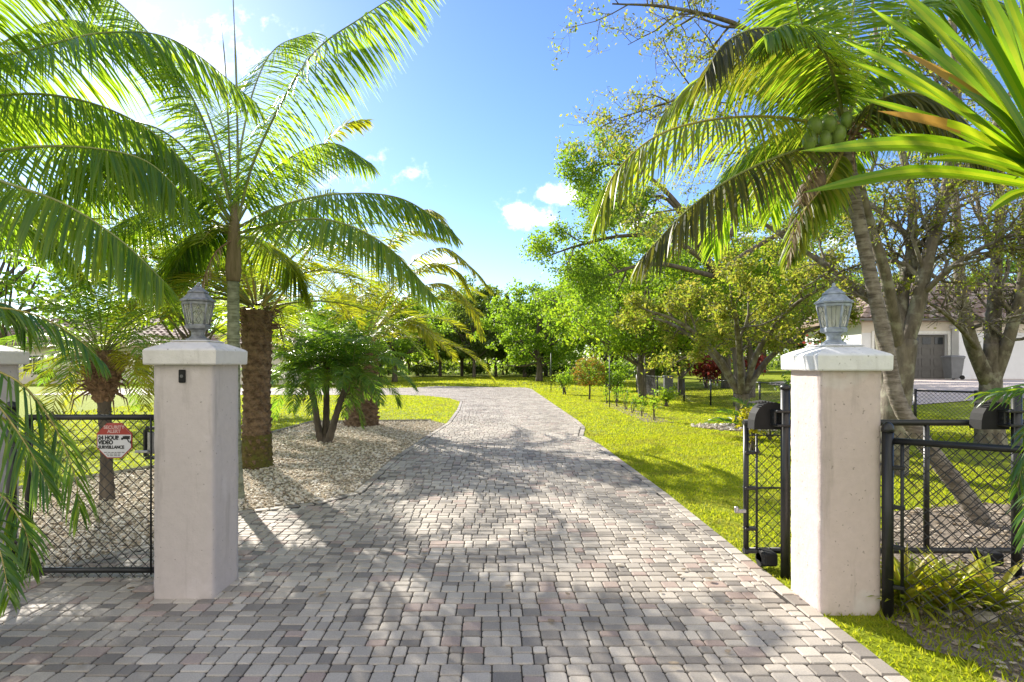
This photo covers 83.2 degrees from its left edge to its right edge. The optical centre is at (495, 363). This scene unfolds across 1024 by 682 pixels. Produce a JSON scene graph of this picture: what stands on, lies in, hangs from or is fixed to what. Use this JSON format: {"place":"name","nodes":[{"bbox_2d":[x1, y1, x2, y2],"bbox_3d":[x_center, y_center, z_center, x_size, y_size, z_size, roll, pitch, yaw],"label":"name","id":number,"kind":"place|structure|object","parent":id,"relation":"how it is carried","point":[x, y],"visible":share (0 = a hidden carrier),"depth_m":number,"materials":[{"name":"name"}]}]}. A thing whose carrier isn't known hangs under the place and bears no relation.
{"place":"outdoors","nodes":[
{"label":"outdoors","id":0,"kind":"place"},
{"bbox_2d":[0,318,342,383],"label":"house","id":1,"kind":"structure","parent":0,"point":[162,331],"depth_m":46.00,"materials":[{"name":"paint"}]},
{"bbox_2d":[22,354,42,372],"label":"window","id":2,"kind":"structure","parent":1,"relation":"in","point":[32,355],"depth_m":45.97,"materials":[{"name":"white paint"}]},
{"bbox_2d":[133,353,149,377],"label":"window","id":3,"kind":"structure","parent":1,"relation":"in","point":[137,353],"depth_m":45.97,"materials":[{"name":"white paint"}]},
{"bbox_2d":[17,421,442,566],"bbox_3d":[-3.978,1.592,9.744,6.002,0.001,13.246,0,0,20],"label":"gravel bed","id":4,"kind":"object","parent":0,"point":[243,508],"visible":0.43,"depth_m":7.72,"materials":[{"name":"beige gravel"}]},
{"bbox_2d":[0,345,29,561],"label":"gate pillar","id":5,"kind":"structure","parent":4,"relation":"on","point":[12,360],"depth_m":4.65,"materials":[{"name":"paint"}]},
{"bbox_2d":[0,247,226,500],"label":"pygmy palm","id":6,"kind":"object","parent":4,"relation":"on","point":[101,390],"visible":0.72,"depth_m":6.54,"materials":[{"name":"green plant"}]},
{"bbox_2d":[0,0,272,314],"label":"coconut palm","id":7,"kind":"object","parent":4,"relation":"on","point":[20,124],"visible":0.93,"depth_m":5.70,"materials":[{"name":"green plant"}]},
{"bbox_2d":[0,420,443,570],"bbox_3d":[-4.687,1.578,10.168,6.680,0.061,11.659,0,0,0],"label":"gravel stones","id":8,"kind":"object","parent":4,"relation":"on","point":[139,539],"visible":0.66,"depth_m":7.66,"materials":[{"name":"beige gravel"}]},
{"bbox_2d":[38,114,430,469],"bbox_3d":[-3.825,-1.125,8.877,5.090,5.549,5.065,0,0,-40],"label":"date palm","id":9,"kind":"object","parent":4,"relation":"on","point":[257,330],"visible":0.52,"depth_m":8.70,"materials":[{"name":"green plant"}]},
{"bbox_2d":[17,0,461,498],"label":"feather palm","id":10,"kind":"object","parent":4,"relation":"on","point":[230,249],"visible":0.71,"depth_m":6.75,"materials":[{"name":"green plant"}]},
{"bbox_2d":[240,302,418,442],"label":"pygmy palm","id":11,"kind":"object","parent":4,"relation":"on","point":[327,343],"visible":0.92,"depth_m":11.31,"materials":[{"name":"green plant"}]},
{"bbox_2d":[225,208,497,426],"bbox_3d":[-3.466,-1.097,14.749,7.080,5.494,6.551,0,0,0],"label":"date palm","id":12,"kind":"object","parent":4,"relation":"on","point":[370,409],"visible":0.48,"depth_m":14.50,"materials":[{"name":"green plant"}]},
{"bbox_2d":[0,386,909,681],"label":"paved driveway","id":13,"kind":"structure","parent":0,"point":[86,612],"depth_m":3.94,"materials":[{"name":"grey stone"}]},
{"bbox_2d":[5,401,30,580],"bbox_3d":[-3.524,0.937,4.250,0.178,1.326,0.074,0,0,0],"label":"hinge post","id":14,"kind":"object","parent":13,"relation":"on","point":[8,481],"visible":0.27,"depth_m":4.23,"materials":[{"name":"black metal"}]},
{"bbox_2d":[25,409,154,577],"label":"walk gate","id":15,"kind":"structure","parent":14,"relation":"attached to","point":[148,443],"depth_m":4.25,"materials":[{"name":"black metal"}]},
{"bbox_2d":[97,423,132,457],"bbox_3d":[-2.792,0.562,4.215,0.259,0.259,0.013,0,0,0],"label":"security sign","id":16,"kind":"object","parent":15,"relation":"attached to","point":[114,440],"visible":1,"depth_m":4.21,"materials":[{"name":"white metal"}]},
{"bbox_2d":[0,302,110,617],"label":"areca palm","id":17,"kind":"object","parent":13,"relation":"on","point":[50,475],"visible":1,"depth_m":3.00,"materials":[{"name":"green plant"}]},
{"bbox_2d":[142,340,247,599],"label":"gate pillar","id":18,"kind":"structure","parent":13,"relation":"on","point":[196,414],"depth_m":3.88,"materials":[{"name":"paint"}]},
{"bbox_2d":[179,282,215,339],"bbox_3d":[-2.110,-0.369,4.080,0.202,0.417,0.234,0,0,0],"label":"pillar lantern","id":19,"kind":"object","parent":18,"relation":"on","point":[197,302],"visible":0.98,"depth_m":4.03,"materials":[{"name":"grey metal"}]},
{"bbox_2d":[35,414,796,664],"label":"fallen leaves","id":20,"kind":"object","parent":13,"relation":"on","point":[551,620],"visible":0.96,"depth_m":4.00,"materials":[{"name":"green plant"}]},
{"bbox_2d":[0,0,1022,364],"label":"sky","id":21,"kind":"structure","parent":0,"point":[466,134],"materials":[{"name":"blue"}]},
{"bbox_2d":[19,364,1023,681],"bbox_3d":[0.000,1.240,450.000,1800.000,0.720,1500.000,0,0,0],"label":"lawn","id":22,"kind":"structure","parent":0,"point":[87,404],"depth_m":10.27,"materials":[{"name":"green plant"}]},
{"bbox_2d":[31,368,57,381],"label":"foundation shrub","id":23,"kind":"object","parent":22,"relation":"on","point":[37,371],"visible":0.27,"depth_m":44.44,"materials":[{"name":"green plant"}]},
{"bbox_2d":[0,176,114,345],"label":"leafy tree","id":24,"kind":"object","parent":22,"relation":"on","point":[5,292],"visible":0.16,"depth_m":15.83,"materials":[{"name":"green plant"}]},
{"bbox_2d":[147,302,226,334],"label":"tree","id":25,"kind":"object","parent":22,"relation":"on","point":[216,333],"visible":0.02,"depth_m":71.66,"materials":[{"name":"green plant"}]},
{"bbox_2d":[103,220,275,339],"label":"leafy tree","id":26,"kind":"object","parent":22,"relation":"on","point":[172,327],"visible":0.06,"depth_m":21.58,"materials":[{"name":"green plant"}]},
{"bbox_2d":[19,419,430,488],"bbox_3d":[-5.529,1.565,11.280,2.767,0.056,11.762,0,0,25],"label":"lawn edging","id":27,"kind":"object","parent":22,"relation":"on","point":[119,471],"visible":0.33,"depth_m":13.49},
{"bbox_2d":[240,292,320,324],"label":"tree","id":28,"kind":"object","parent":22,"relation":"on","point":[316,305],"visible":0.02,"depth_m":67.07,"materials":[{"name":"green plant"}]},
{"bbox_2d":[310,283,399,343],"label":"tree","id":29,"kind":"object","parent":22,"relation":"on","point":[323,306],"visible":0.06,"depth_m":64.97,"materials":[{"name":"green plant"}]},
{"bbox_2d":[337,296,420,376],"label":"tree","id":30,"kind":"object","parent":22,"relation":"on","point":[386,307],"visible":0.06,"depth_m":68.03,"materials":[{"name":"green plant"}]},
{"bbox_2d":[378,365,403,375],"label":"understory shrub","id":31,"kind":"object","parent":22,"relation":"on","point":[398,368],"visible":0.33,"depth_m":76.99,"materials":[{"name":"green plant"}]},
{"bbox_2d":[11,315,796,374],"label":"distant woodland","id":32,"kind":"object","parent":22,"relation":"on","point":[448,365],"visible":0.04,"depth_m":88.25,"materials":[{"name":"green plant"}]},
{"bbox_2d":[358,292,456,381],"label":"oak tree","id":33,"kind":"object","parent":22,"relation":"on","point":[402,346],"visible":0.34,"depth_m":49.78,"materials":[{"name":"green plant"}]},
{"bbox_2d":[408,361,440,376],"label":"understory shrub","id":34,"kind":"object","parent":22,"relation":"on","point":[422,369],"visible":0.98,"depth_m":70.39,"materials":[{"name":"green plant"}]},
{"bbox_2d":[402,298,450,375],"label":"tree","id":35,"kind":"object","parent":22,"relation":"on","point":[417,362],"visible":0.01,"depth_m":76.71,"materials":[{"name":"green plant"}]},
{"bbox_2d":[402,296,471,376],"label":"tree","id":36,"kind":"object","parent":22,"relation":"on","point":[443,355],"visible":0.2,"depth_m":70.40,"materials":[{"name":"green plant"}]},
{"bbox_2d":[436,279,492,375],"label":"tree","id":37,"kind":"object","parent":22,"relation":"on","point":[442,293],"visible":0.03,"depth_m":75.77,"materials":[{"name":"green plant"}]},
{"bbox_2d":[456,364,488,374],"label":"understory shrub","id":38,"kind":"object","parent":22,"relation":"on","point":[480,369],"visible":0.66,"depth_m":78.17,"materials":[{"name":"green plant"}]},
{"bbox_2d":[442,274,507,377],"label":"tree","id":39,"kind":"object","parent":22,"relation":"on","point":[477,347],"visible":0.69,"depth_m":65.18,"materials":[{"name":"green plant"}]},
{"bbox_2d":[466,288,512,375],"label":"tree","id":40,"kind":"object","parent":22,"relation":"on","point":[499,354],"visible":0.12,"depth_m":73.47,"materials":[{"name":"green plant"}]},
{"bbox_2d":[487,358,509,374],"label":"tree","id":41,"kind":"object","parent":22,"relation":"on","point":[502,361],"visible":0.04,"depth_m":81.91,"materials":[{"name":"green plant"}]},
{"bbox_2d":[504,291,510,372],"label":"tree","id":42,"kind":"object","parent":22,"relation":"on","point":[507,296],"visible":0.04,"depth_m":89.85,"materials":[{"name":"green plant"}]},
{"bbox_2d":[487,297,557,376],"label":"tree","id":43,"kind":"object","parent":22,"relation":"on","point":[524,373],"visible":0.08,"depth_m":69.25,"materials":[{"name":"green plant"}]},
{"bbox_2d":[511,364,550,376],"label":"understory shrub","id":44,"kind":"object","parent":22,"relation":"on","point":[530,370],"visible":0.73,"depth_m":70.19,"materials":[{"name":"green plant"}]},
{"bbox_2d":[470,276,596,381],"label":"oak tree","id":45,"kind":"object","parent":22,"relation":"on","point":[518,319],"visible":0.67,"depth_m":50.83,"materials":[{"name":"green plant"}]},
{"bbox_2d":[529,317,590,375],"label":"tree","id":46,"kind":"object","parent":22,"relation":"on","point":[546,374],"visible":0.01,"depth_m":74.81,"materials":[{"name":"green plant"}]},
{"bbox_2d":[550,366,573,394],"bbox_3d":[3.452,0.856,29.893,1.292,1.570,1.262,0,0,0],"label":"garden shrub","id":47,"kind":"object","parent":22,"relation":"on","point":[567,378],"visible":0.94,"depth_m":29.93,"materials":[{"name":"green plant"}]},
{"bbox_2d":[546,364,583,375],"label":"understory shrub","id":48,"kind":"object","parent":22,"relation":"on","point":[561,370],"visible":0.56,"depth_m":72.50,"materials":[{"name":"green plant"}]},
{"bbox_2d":[546,313,617,363],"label":"tree","id":49,"kind":"object","parent":22,"relation":"on","point":[605,359],"visible":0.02,"depth_m":64.47,"materials":[{"name":"green plant"}]},
{"bbox_2d":[527,242,638,384],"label":"oak tree","id":50,"kind":"object","parent":22,"relation":"on","point":[562,346],"visible":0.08,"depth_m":44.86,"materials":[{"name":"green plant"}]},
{"bbox_2d":[570,355,607,398],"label":"topiary tree","id":51,"kind":"object","parent":22,"relation":"on","point":[590,381],"visible":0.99,"depth_m":25.38,"materials":[{"name":"green plant"}]},
{"bbox_2d":[609,355,609,407],"bbox_3d":[4.100,0.640,20.800,0.044,1.920,0.044,0,0,-23],"label":"garden stake","id":52,"kind":"object","parent":22,"relation":"on","point":[609,381],"visible":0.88,"depth_m":20.78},
{"bbox_2d":[586,356,634,389],"bbox_3d":[6.941,0.563,34.874,3.043,2.181,3.022,0,0,0],"label":"hedge shrub","id":53,"kind":"object","parent":22,"relation":"on","point":[624,367],"visible":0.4,"depth_m":34.40,"materials":[{"name":"green plant"}]},
{"bbox_2d":[603,366,627,401],"bbox_3d":[5.061,0.837,24.312,1.098,1.604,1.086,0,0,-31],"label":"garden shrub","id":54,"kind":"object","parent":22,"relation":"on","point":[617,377],"visible":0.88,"depth_m":24.24,"materials":[{"name":"green plant"}]},
{"bbox_2d":[543,238,738,397],"bbox_3d":[6.567,-2.006,27.630,9.072,7.454,8.997,0,0,0],"label":"leafy tree","id":55,"kind":"object","parent":22,"relation":"on","point":[641,352],"visible":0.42,"depth_m":25.76,"materials":[{"name":"green plant"}]},
{"bbox_2d":[625,353,674,381],"bbox_3d":[9.977,0.184,36.974,3.663,2.941,3.033,0,0,0],"label":"hedge shrub","id":56,"kind":"object","parent":22,"relation":"on","point":[658,372],"visible":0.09,"depth_m":36.69,"materials":[{"name":"green plant"}]},
{"bbox_2d":[530,189,777,394],"bbox_3d":[7.027,-3.626,29.579,13.628,10.662,12.002,0,0,35],"label":"oak tree","id":57,"kind":"object","parent":22,"relation":"on","point":[642,250],"visible":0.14,"depth_m":26.64,"materials":[{"name":"green plant"}]},
{"bbox_2d":[663,376,673,391],"bbox_3d":[8.850,1.105,29.600,0.480,0.990,0.410,0,0,0],"label":"utility box","id":58,"kind":"object","parent":22,"relation":"on","point":[666,380],"visible":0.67,"depth_m":29.43,"materials":[{"name":"grey plastic"}]},
{"bbox_2d":[656,386,680,406],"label":"garden shrub","id":59,"kind":"object","parent":22,"relation":"on","point":[666,395],"visible":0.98,"depth_m":21.43,"materials":[{"name":"green plant"}]},
{"bbox_2d":[649,243,703,372],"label":"tree","id":60,"kind":"object","parent":22,"relation":"on","point":[693,278],"depth_m":56.27,"materials":[{"name":"green plant"}]},
{"bbox_2d":[650,316,719,394],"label":"leafy tree","id":61,"kind":"object","parent":22,"relation":"on","point":[681,374],"visible":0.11,"depth_m":29.32,"materials":[{"name":"green plant"}]},
{"bbox_2d":[516,117,891,406],"bbox_3d":[7.616,-4.008,22.130,14.880,11.424,5.816,0,0,-16],"label":"oak tree","id":62,"kind":"object","parent":22,"relation":"on","point":[584,272],"visible":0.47,"depth_m":20.42,"materials":[{"name":"green plant"}]},
{"bbox_2d":[678,353,732,387],"bbox_3d":[12.681,0.257,34.380,2.774,2.484,3.240,0,0,-38],"label":"copperleaf shrub","id":63,"kind":"object","parent":22,"relation":"on","point":[708,369],"visible":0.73,"depth_m":34.12,"materials":[{"name":"red plant"}]},
{"bbox_2d":[697,424,779,430],"bbox_3d":[6.153,1.592,14.400,2.399,0.001,1.618,0,0,0],"label":"tree mulch ring","id":64,"kind":"object","parent":22,"relation":"on","point":[734,428],"visible":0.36,"depth_m":13.96,"materials":[{"name":"stone"}]},
{"bbox_2d":[691,423,776,430],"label":"tree ring stones","id":65,"kind":"object","parent":64,"relation":"on","point":[722,426],"visible":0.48,"depth_m":14.26,"materials":[{"name":"grey stone"}]},
{"bbox_2d":[612,239,863,427],"bbox_3d":[5.810,-0.468,14.396,5.488,4.367,5.685,0,0,-16],"label":"tree","id":66,"kind":"object","parent":64,"relation":"on","point":[775,339],"visible":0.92,"depth_m":13.78,"materials":[{"name":"green plant"}]},
{"bbox_2d":[703,397,790,439],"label":"young palm","id":67,"kind":"object","parent":22,"relation":"on","point":[719,419],"visible":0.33,"depth_m":12.34,"materials":[{"name":"green plant"}]},
{"bbox_2d":[732,404,765,453],"bbox_3d":[4.545,1.176,10.222,0.664,0.923,0.527,0,0,31],"label":"yellow shrub","id":68,"kind":"object","parent":22,"relation":"on","point":[751,431],"visible":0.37,"depth_m":10.20,"materials":[{"name":"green plant"}]},
{"bbox_2d":[652,200,850,388],"bbox_3d":[13.688,-3.846,32.744,11.418,10.686,11.684,0,0,27],"label":"oak tree","id":69,"kind":"object","parent":22,"relation":"on","point":[728,362],"visible":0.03,"depth_m":32.02,"materials":[{"name":"green plant"}]},
{"bbox_2d":[744,350,767,375],"bbox_3d":[15.422,0.128,34.953,2.015,2.137,2.072,0,0,22],"label":"copperleaf shrub","id":70,"kind":"object","parent":22,"relation":"on","point":[760,359],"visible":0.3,"depth_m":34.75,"materials":[{"name":"red plant"}]},
{"bbox_2d":[670,224,849,397],"bbox_3d":[11.895,-2.579,26.340,7.189,8.425,7.755,0,0,29],"label":"leafy tree","id":71,"kind":"object","parent":22,"relation":"on","point":[758,272],"visible":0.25,"depth_m":25.02,"materials":[{"name":"green plant"}]},
{"bbox_2d":[717,267,816,372],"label":"tree","id":72,"kind":"object","parent":22,"relation":"on","point":[764,353],"visible":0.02,"depth_m":53.74,"materials":[{"name":"green plant"}]},
{"bbox_2d":[748,384,790,578],"bbox_3d":[2.085,0.877,4.418,0.240,1.446,0.295,0,0,0],"label":"roller post","id":73,"kind":"object","parent":22,"relation":"on","point":[763,414],"visible":0.98,"depth_m":4.29,"materials":[{"name":"black metal"}]},
{"bbox_2d":[734,420,1023,554],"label":"sliding gate","id":74,"kind":"structure","parent":73,"relation":"attached to","point":[747,528],"depth_m":4.55,"materials":[{"name":"black metal"}]},
{"bbox_2d":[548,0,1023,475],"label":"bare tree","id":75,"kind":"object","parent":22,"relation":"on","point":[916,266],"visible":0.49,"depth_m":8.29,"materials":[{"name":"grey plant"}]},
{"bbox_2d":[767,282,818,354],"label":"tree","id":76,"kind":"object","parent":22,"relation":"on","point":[801,346],"depth_m":65.71,"materials":[{"name":"green plant"}]},
{"bbox_2d":[774,334,820,413],"bbox_3d":[6.200,0.525,11.498,0.942,2.228,1.383,0,0,-17],"label":"flowering shrub","id":77,"kind":"object","parent":22,"relation":"on","point":[788,381],"visible":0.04,"depth_m":11.67,"materials":[{"name":"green plant"}]},
{"bbox_2d":[636,374,1023,435],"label":"lawn fence","id":78,"kind":"object","parent":22,"relation":"on","point":[915,400],"visible":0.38,"depth_m":18.56,"materials":[{"name":"black metal"}]},
{"bbox_2d":[781,344,893,615],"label":"gate pillar","id":79,"kind":"structure","parent":22,"relation":"on","point":[835,481],"depth_m":3.66,"materials":[{"name":"white paint"}]},
{"bbox_2d":[814,283,853,344],"bbox_3d":[2.260,-0.333,3.855,0.202,0.417,0.234,0,0,0],"label":"pillar lantern","id":80,"kind":"object","parent":79,"relation":"on","point":[833,303],"visible":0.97,"depth_m":3.81,"materials":[{"name":"metal"}]},
{"bbox_2d":[815,262,864,311],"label":"tree","id":81,"kind":"object","parent":22,"relation":"on","point":[855,280],"visible":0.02,"depth_m":53.38,"materials":[{"name":"green plant"}]},
{"bbox_2d":[849,255,912,292],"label":"tree","id":82,"kind":"object","parent":22,"relation":"on","point":[893,273],"visible":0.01,"depth_m":60.71,"materials":[{"name":"green plant"}]},
{"bbox_2d":[797,283,1023,378],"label":"neighbour house","id":83,"kind":"structure","parent":22,"relation":"on","point":[943,338],"depth_m":33.00,"materials":[{"name":"paint"}]},
{"bbox_2d":[874,335,944,378],"bbox_3d":[23.742,-0.390,33.207,4.207,2.540,0.085,0,0,0],"label":"garage door","id":84,"kind":"structure","parent":83,"relation":"in","point":[930,349],"depth_m":33.19,"materials":[{"name":"paint"}]},
{"bbox_2d":[801,0,1023,213],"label":"yucca plant","id":85,"kind":"object","parent":22,"relation":"on","point":[972,77],"visible":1,"depth_m":2.20,"materials":[{"name":"green plant"}]},
{"bbox_2d":[808,4,1023,444],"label":"bare tree","id":86,"kind":"object","parent":22,"relation":"on","point":[989,361],"visible":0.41,"depth_m":11.01,"materials":[{"name":"grey plant"}]},
{"bbox_2d":[879,502,1023,681],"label":"mulch bed","id":87,"kind":"object","parent":22,"relation":"on","point":[909,627],"visible":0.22,"depth_m":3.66,"materials":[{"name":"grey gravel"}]},
{"bbox_2d":[584,0,1009,525],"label":"coconut palm","id":88,"kind":"object","parent":87,"relation":"on","point":[814,74],"visible":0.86,"depth_m":5.31,"materials":[{"name":"green plant"}]},
{"bbox_2d":[867,541,1023,626],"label":"strap plant","id":89,"kind":"object","parent":87,"relation":"on","point":[961,588],"visible":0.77,"depth_m":3.65,"materials":[{"name":"green plant"}]},
{"bbox_2d":[881,422,1023,640],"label":"boundary fence","id":90,"kind":"object","parent":87,"relation":"on","point":[888,506],"visible":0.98,"depth_m":3.53,"materials":[{"name":"black metal"}]},
{"bbox_2d":[942,610,963,618],"bbox_3d":[2.875,1.586,3.639,0.116,0.055,0.088,0,0,0],"label":"edging rock","id":91,"kind":"object","parent":87,"relation":"on","point":[949,613],"visible":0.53,"depth_m":3.61,"materials":[{"name":"grey stone"}]},
{"bbox_2d":[966,610,1000,623],"bbox_3d":[3.040,1.580,3.584,0.178,0.073,0.131,0,0,-25],"label":"edging rock","id":92,"kind":"object","parent":87,"relation":"on","point":[986,615],"visible":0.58,"depth_m":3.55,"materials":[{"name":"grey stone"}]},
{"bbox_2d":[964,384,1023,552],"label":"areca palm","id":93,"kind":"object","parent":87,"relation":"on","point":[999,393],"visible":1,"depth_m":2.84,"materials":[{"name":"green plant"}]},
{"bbox_2d":[969,386,1023,577],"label":"roller post","id":94,"kind":"object","parent":87,"relation":"on","point":[983,416],"visible":0.56,"depth_m":4.34,"materials":[{"name":"black metal"}]},
{"bbox_2d":[1005,600,1022,608],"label":"edging rock","id":95,"kind":"object","parent":87,"relation":"on","point":[1013,601],"visible":0.16,"depth_m":3.76,"materials":[{"name":"grey stone"}]},
{"bbox_2d":[966,253,1017,282],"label":"tree","id":96,"kind":"object","parent":22,"relation":"on","point":[1011,270],"visible":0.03,"depth_m":55.91,"materials":[{"name":"green plant"}]},
{"bbox_2d":[601,403,668,421],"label":"mulch bed","id":97,"kind":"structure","parent":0,"point":[639,417],"depth_m":18.11,"materials":[{"name":"brown wood"}]},
{"bbox_2d":[602,383,610,402],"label":"seedling","id":98,"kind":"object","parent":97,"relation":"on","point":[606,392],"visible":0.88,"depth_m":22.98,"materials":[{"name":"green plant"}]},
{"bbox_2d":[610,382,622,405],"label":"seedling","id":99,"kind":"object","parent":97,"relation":"on","point":[614,392],"visible":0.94,"depth_m":21.60,"materials":[{"name":"green plant"}]},
{"bbox_2d":[619,386,632,409],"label":"seedling","id":100,"kind":"object","parent":97,"relation":"on","point":[626,397],"visible":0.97,"depth_m":19.99,"materials":[{"name":"green plant"}]},
{"bbox_2d":[629,394,639,412],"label":"seedling","id":101,"kind":"object","parent":97,"relation":"on","point":[634,403],"visible":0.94,"depth_m":18.70,"materials":[{"name":"green plant"}]},
{"bbox_2d":[636,395,650,415],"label":"seedling","id":102,"kind":"object","parent":97,"relation":"on","point":[643,404],"visible":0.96,"depth_m":17.48,"materials":[{"name":"green plant"}]},
{"bbox_2d":[647,386,661,420],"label":"seedling","id":103,"kind":"object","parent":97,"relation":"on","point":[653,402],"visible":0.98,"depth_m":16.18,"materials":[{"name":"green plant"}]},
{"bbox_2d":[768,379,1023,404],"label":"neighbour driveway","id":104,"kind":"structure","parent":0,"point":[950,384],"depth_m":23.06,"materials":[{"name":"grey concrete"}]},
{"bbox_2d":[940,355,964,379],"bbox_3d":[24.983,0.195,31.500,0.796,1.330,0.792,0,0,0],"label":"wheelie bin","id":105,"kind":"object","parent":104,"relation":"on","point":[952,365],"visible":1,"depth_m":31.22,"materials":[{"name":"grey plastic"}]}
]}

